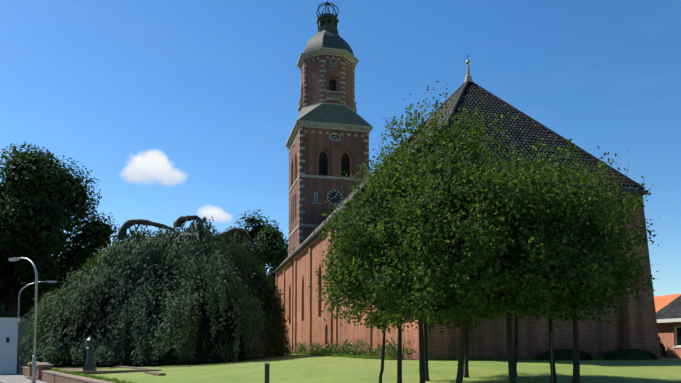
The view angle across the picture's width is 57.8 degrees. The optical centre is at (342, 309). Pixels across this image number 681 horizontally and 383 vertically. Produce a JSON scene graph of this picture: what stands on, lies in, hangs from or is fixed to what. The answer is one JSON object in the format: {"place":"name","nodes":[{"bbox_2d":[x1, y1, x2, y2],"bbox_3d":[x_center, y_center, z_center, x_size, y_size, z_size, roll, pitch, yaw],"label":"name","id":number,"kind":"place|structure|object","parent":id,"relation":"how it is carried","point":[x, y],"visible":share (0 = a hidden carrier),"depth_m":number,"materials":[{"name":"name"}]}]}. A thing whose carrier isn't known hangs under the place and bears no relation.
{"place":"outdoors","nodes":[
{"label":"outdoors","id":0,"kind":"place"},
{"bbox_2d":[0,0,680,296],"label":"sky","id":1,"kind":"structure","parent":0,"point":[176,108],"materials":[{"name":"blue"}]},
{"bbox_2d":[26,354,680,382],"bbox_3d":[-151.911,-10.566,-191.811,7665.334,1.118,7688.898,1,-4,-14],"label":"ground","id":2,"kind":"structure","parent":0,"point":[297,368],"depth_m":22.95,"materials":[{"name":"grass"}]},
{"bbox_2d":[0,322,30,373],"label":"kiosk walls","id":3,"kind":"structure","parent":2,"relation":"on","point":[12,349],"depth_m":37.73,"materials":[{"name":"grey metal"}]},
{"bbox_2d":[0,318,32,323],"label":"kiosk roof fascia","id":4,"kind":"structure","parent":3,"relation":"on","point":[22,320],"depth_m":37.74,"materials":[{"name":"grey metal"}]},
{"bbox_2d":[0,299,30,343],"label":"shrub","id":5,"kind":"object","parent":2,"relation":"on","point":[5,313],"visible":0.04,"depth_m":50.59,"materials":[{"name":"green plant"}]},
{"bbox_2d":[0,374,46,382],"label":"sidewalk slabs","id":6,"kind":"structure","parent":2,"relation":"on","point":[22,377],"depth_m":31.83,"materials":[{"name":"grey concrete"}]},
{"bbox_2d":[17,257,37,382],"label":"street lamp post","id":7,"kind":"object","parent":2,"relation":"on","point":[33,380],"visible":0.98,"depth_m":27.82,"materials":[{"name":"grey metal"}]},
{"bbox_2d":[18,281,45,316],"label":"street lamp post","id":8,"kind":"object","parent":2,"relation":"on","point":[19,296],"visible":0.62,"depth_m":44.17,"materials":[{"name":"grey metal"}]},
{"bbox_2d":[20,307,63,351],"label":"shrub","id":9,"kind":"object","parent":2,"relation":"on","point":[26,313],"visible":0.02,"depth_m":56.37,"materials":[{"name":"green plant"}]},
{"bbox_2d":[18,365,91,382],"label":"brick retaining wall","id":10,"kind":"structure","parent":2,"relation":"on","point":[46,377],"depth_m":29.37,"materials":[{"name":"brown brick"}]},
{"bbox_2d":[18,361,114,382],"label":"wall coping","id":11,"kind":"object","parent":10,"relation":"on","point":[87,379],"visible":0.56,"depth_m":25.62,"materials":[{"name":"beige stone"}]},
{"bbox_2d":[0,141,120,315],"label":"lime tree","id":12,"kind":"object","parent":2,"relation":"on","point":[9,194],"depth_m":61.76,"materials":[{"name":"green plant"}]},
{"bbox_2d":[28,368,100,379],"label":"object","id":13,"kind":"structure","parent":2,"relation":"on","point":[64,369],"depth_m":32.68,"materials":[{"name":"brick"}]},
{"bbox_2d":[80,335,96,370],"bbox_3d":[-12.262,2.119,29.692,0.739,1.780,0.715,1,-4,-14],"label":"village pump","id":14,"kind":"object","parent":13,"relation":"on","point":[89,365],"visible":1,"depth_m":29.67,"materials":[{"name":"metal"}]},
{"bbox_2d":[69,365,165,375],"bbox_3d":[-11.047,3.111,32.076,4.226,0.190,15.050,1,-4,-14],"label":"garden border","id":15,"kind":"object","parent":2,"relation":"on","point":[139,369],"visible":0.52,"depth_m":28.14,"materials":[{"name":"brown brick"}]},
{"bbox_2d":[29,250,265,365],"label":"weeping beech leaves","id":16,"kind":"object","parent":2,"relation":"on","point":[201,356],"visible":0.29,"depth_m":38.14,"materials":[{"name":"green plant"}]},
{"bbox_2d":[18,215,288,350],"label":"weeping tree branches","id":17,"kind":"object","parent":2,"relation":"on","point":[127,224],"visible":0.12,"depth_m":44.94,"materials":[{"name":"brown plant"}]},
{"bbox_2d":[19,216,297,365],"bbox_3d":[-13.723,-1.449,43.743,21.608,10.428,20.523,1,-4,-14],"label":"weeping beech leaves","id":18,"kind":"object","parent":2,"relation":"on","point":[168,321],"visible":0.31,"depth_m":38.39,"materials":[{"name":"green plant"}]},
{"bbox_2d":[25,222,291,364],"bbox_3d":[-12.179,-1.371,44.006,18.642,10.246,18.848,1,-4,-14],"label":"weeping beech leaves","id":19,"kind":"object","parent":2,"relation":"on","point":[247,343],"visible":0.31,"depth_m":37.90,"materials":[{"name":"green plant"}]},
{"bbox_2d":[212,210,288,314],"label":"tree","id":20,"kind":"object","parent":2,"relation":"on","point":[275,262],"depth_m":91.77,"materials":[{"name":"green plant"}]},
{"bbox_2d":[226,217,284,290],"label":"tree inner leaves","id":21,"kind":"object","parent":20,"relation":"attached to","point":[260,226],"visible":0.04,"depth_m":92.03,"materials":[{"name":"green plant"}]},
{"bbox_2d":[264,364,269,382],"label":"lawn post","id":22,"kind":"object","parent":2,"relation":"on","point":[267,370],"visible":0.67,"depth_m":16.63,"materials":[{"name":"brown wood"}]},
{"bbox_2d":[51,352,603,382],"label":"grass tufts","id":23,"kind":"object","parent":2,"relation":"on","point":[89,375],"visible":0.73,"depth_m":28.91,"materials":[{"name":"green plant"}]},
{"bbox_2d":[288,127,368,254],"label":"tower shaft","id":24,"kind":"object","parent":2,"relation":"on","point":[352,147],"visible":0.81,"depth_m":75.38,"materials":[{"name":"brown brick"}]},
{"bbox_2d":[313,135,338,202],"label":"tower window","id":25,"kind":"structure","parent":24,"relation":"in","point":[315,195],"depth_m":74.95,"materials":[{"name":"grey glass"}]},
{"bbox_2d":[313,61,342,204],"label":"white tower bars","id":26,"kind":"object","parent":24,"relation":"attached to","point":[317,201],"visible":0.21,"depth_m":75.00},
{"bbox_2d":[285,120,372,255],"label":"stone trim","id":27,"kind":"structure","parent":24,"relation":"attached to","point":[326,125],"depth_m":75.39,"materials":[{"name":"beige stone"}]},
{"bbox_2d":[297,47,358,111],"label":"stone trim","id":28,"kind":"structure","parent":27,"relation":"on","point":[350,57],"depth_m":77.40,"materials":[{"name":"beige stone"}]},
{"bbox_2d":[297,103,370,125],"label":"tower roof","id":29,"kind":"structure","parent":24,"relation":"on","point":[333,113],"depth_m":76.03,"materials":[{"name":"green metal"}]},
{"bbox_2d":[301,54,354,110],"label":"octagonal tower","id":30,"kind":"structure","parent":29,"relation":"on","point":[313,77],"depth_m":77.49,"materials":[{"name":"brown brick"}]},
{"bbox_2d":[304,29,353,55],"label":"dome roof","id":31,"kind":"structure","parent":30,"relation":"on","point":[328,38],"depth_m":78.10,"materials":[{"name":"grey metal"}]},
{"bbox_2d":[316,14,338,32],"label":"lantern","id":32,"kind":"object","parent":31,"relation":"on","point":[325,21],"visible":0.73,"depth_m":79.89,"materials":[{"name":"grey metal"}]},
{"bbox_2d":[316,0,338,17],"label":"crown finial","id":33,"kind":"object","parent":32,"relation":"on","point":[327,4],"visible":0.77,"depth_m":80.70,"materials":[{"name":"black metal"}]},
{"bbox_2d":[329,61,335,93],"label":"octagon openings","id":34,"kind":"object","parent":30,"relation":"in","point":[332,85],"visible":0.19,"depth_m":77.69,"materials":[{"name":"black"}]},
{"bbox_2d":[319,152,349,205],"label":"tower louvres","id":35,"kind":"object","parent":24,"relation":"in","point":[345,164],"visible":0.25,"depth_m":75.59,"materials":[{"name":"black wood"}]},
{"bbox_2d":[278,200,417,347],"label":"church wall","id":36,"kind":"structure","parent":2,"relation":"on","point":[351,331],"depth_m":53.64,"materials":[{"name":"orange brick"}]},
{"bbox_2d":[276,200,423,359],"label":"nave south pilasters","id":37,"kind":"object","parent":36,"relation":"attached to","point":[414,354],"visible":0.21,"depth_m":56.73,"materials":[{"name":"orange brick"}]},
{"bbox_2d":[279,84,638,265],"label":"church roof pantiles","id":38,"kind":"object","parent":36,"relation":"on","point":[529,130],"visible":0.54,"depth_m":34.22,"materials":[{"name":"grey tile"}]},
{"bbox_2d":[273,187,647,352],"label":"church gutters","id":39,"kind":"object","parent":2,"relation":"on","point":[317,233],"visible":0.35,"depth_m":53.41,"materials":[{"name":"grey metal"}]},
{"bbox_2d":[329,100,652,382],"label":"oak trunks and limbs","id":40,"kind":"object","parent":2,"relation":"on","point":[462,369],"visible":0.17,"depth_m":14.90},
{"bbox_2d":[329,138,562,333],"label":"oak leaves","id":41,"kind":"object","parent":40,"relation":"on","point":[374,243],"visible":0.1,"depth_m":15.48,"materials":[{"name":"green plant"}]},
{"bbox_2d":[326,81,627,323],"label":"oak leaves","id":42,"kind":"object","parent":40,"relation":"attached to","point":[557,181],"visible":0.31,"depth_m":13.78,"materials":[{"name":"green plant"}]},
{"bbox_2d":[347,152,612,305],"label":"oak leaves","id":43,"kind":"object","parent":40,"relation":"attached to","point":[584,228],"visible":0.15,"depth_m":13.96,"materials":[{"name":"green plant"}]},
{"bbox_2d":[308,100,659,333],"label":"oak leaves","id":44,"kind":"object","parent":40,"relation":"on","point":[422,274],"visible":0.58,"depth_m":14.03,"materials":[{"name":"green plant"}]},
{"bbox_2d":[427,195,660,360],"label":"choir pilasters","id":45,"kind":"object","parent":2,"relation":"on","point":[641,331],"visible":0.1,"depth_m":30.51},
{"bbox_2d":[551,333,552,382],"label":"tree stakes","id":46,"kind":"object","parent":2,"relation":"on","point":[551,359],"visible":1,"depth_m":17.93,"materials":[{"name":"brown wood"}]},
{"bbox_2d":[536,348,592,359],"bbox_3d":[10.528,2.168,29.178,2.955,0.646,1.226,1,-4,-14],"label":"shrub","id":47,"kind":"object","parent":2,"relation":"on","point":[561,354],"visible":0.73,"depth_m":28.85,"materials":[{"name":"green plant"}]},
{"bbox_2d":[603,348,657,359],"bbox_3d":[14.006,2.220,30.029,2.948,0.645,1.235,1,-4,-14],"label":"shrub","id":48,"kind":"object","parent":2,"relation":"on","point":[621,354],"visible":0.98,"depth_m":29.61,"materials":[{"name":"green plant"}]},
{"bbox_2d":[659,337,666,357],"bbox_3d":[19.636,2.261,40.022,3.030,2.148,1.646,1,-4,-14],"label":"house hedge","id":49,"kind":"object","parent":2,"relation":"on","point":[663,353],"depth_m":39.78,"materials":[{"name":"green plant"}]},
{"bbox_2d":[657,322,680,358],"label":"house walls","id":50,"kind":"structure","parent":2,"relation":"on","point":[666,333],"depth_m":39.96,"materials":[{"name":"orange brick"}]},
{"bbox_2d":[654,294,680,311],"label":"roof","id":51,"kind":"structure","parent":50,"relation":"on","point":[661,302],"depth_m":60.73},
{"bbox_2d":[656,295,680,319],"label":"roof","id":52,"kind":"structure","parent":50,"relation":"on","point":[671,310],"depth_m":40.28,"materials":[{"name":"grey tile"}]},
{"bbox_2d":[657,318,680,322],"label":"roof fascia","id":53,"kind":"structure","parent":50,"relation":"attached to","point":[668,320],"depth_m":39.50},
{"bbox_2d":[673,326,680,347],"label":"window frame","id":54,"kind":"object","parent":50,"relation":"in","point":[677,346],"visible":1,"depth_m":39.54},
{"bbox_2d":[677,327,680,344],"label":"window","id":55,"kind":"structure","parent":54,"relation":"in","point":[678,335],"depth_m":39.40,"materials":[{"name":"glass"}]},
{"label":"flower border soil","id":56,"kind":"structure","parent":2,"relation":"on","visible":0},
{"bbox_2d":[295,338,404,352],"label":"flowers","id":57,"kind":"object","parent":56,"relation":"on","point":[339,346],"visible":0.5,"depth_m":40.12,"materials":[{"name":"red plant"}]},
{"bbox_2d":[295,338,415,359],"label":"flower border leaves","id":58,"kind":"object","parent":56,"relation":"on","point":[344,351],"visible":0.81,"depth_m":38.01,"materials":[{"name":"green plant"}]},
{"bbox_2d":[356,127,422,216],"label":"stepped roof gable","id":59,"kind":"structure","parent":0,"point":[411,140],"depth_m":43.22,"materials":[{"name":"brown brick"}]},
{"bbox_2d":[353,83,639,199],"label":"church roof tiles","id":60,"kind":"object","parent":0,"point":[362,190],"visible":0.06,"depth_m":36.62,"materials":[{"name":"black tile"}]},
{"bbox_2d":[334,81,644,209],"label":"roof ridge tiles","id":61,"kind":"object","parent":60,"relation":"on","point":[459,98],"visible":0.33,"depth_m":35.42,"materials":[{"name":"grey tile"}]},
{"bbox_2d":[464,64,472,83],"bbox_3d":[7.891,-14.771,38.645,0.554,1.250,0.554,-1,-4,9],"label":"roof finial","id":62,"kind":"object","parent":61,"relation":"on","point":[468,76],"visible":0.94,"depth_m":38.51,"materials":[{"name":"stone"}]},
{"bbox_2d":[450,179,634,350],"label":"church wall","id":63,"kind":"structure","parent":0,"point":[533,334],"depth_m":29.87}
]}

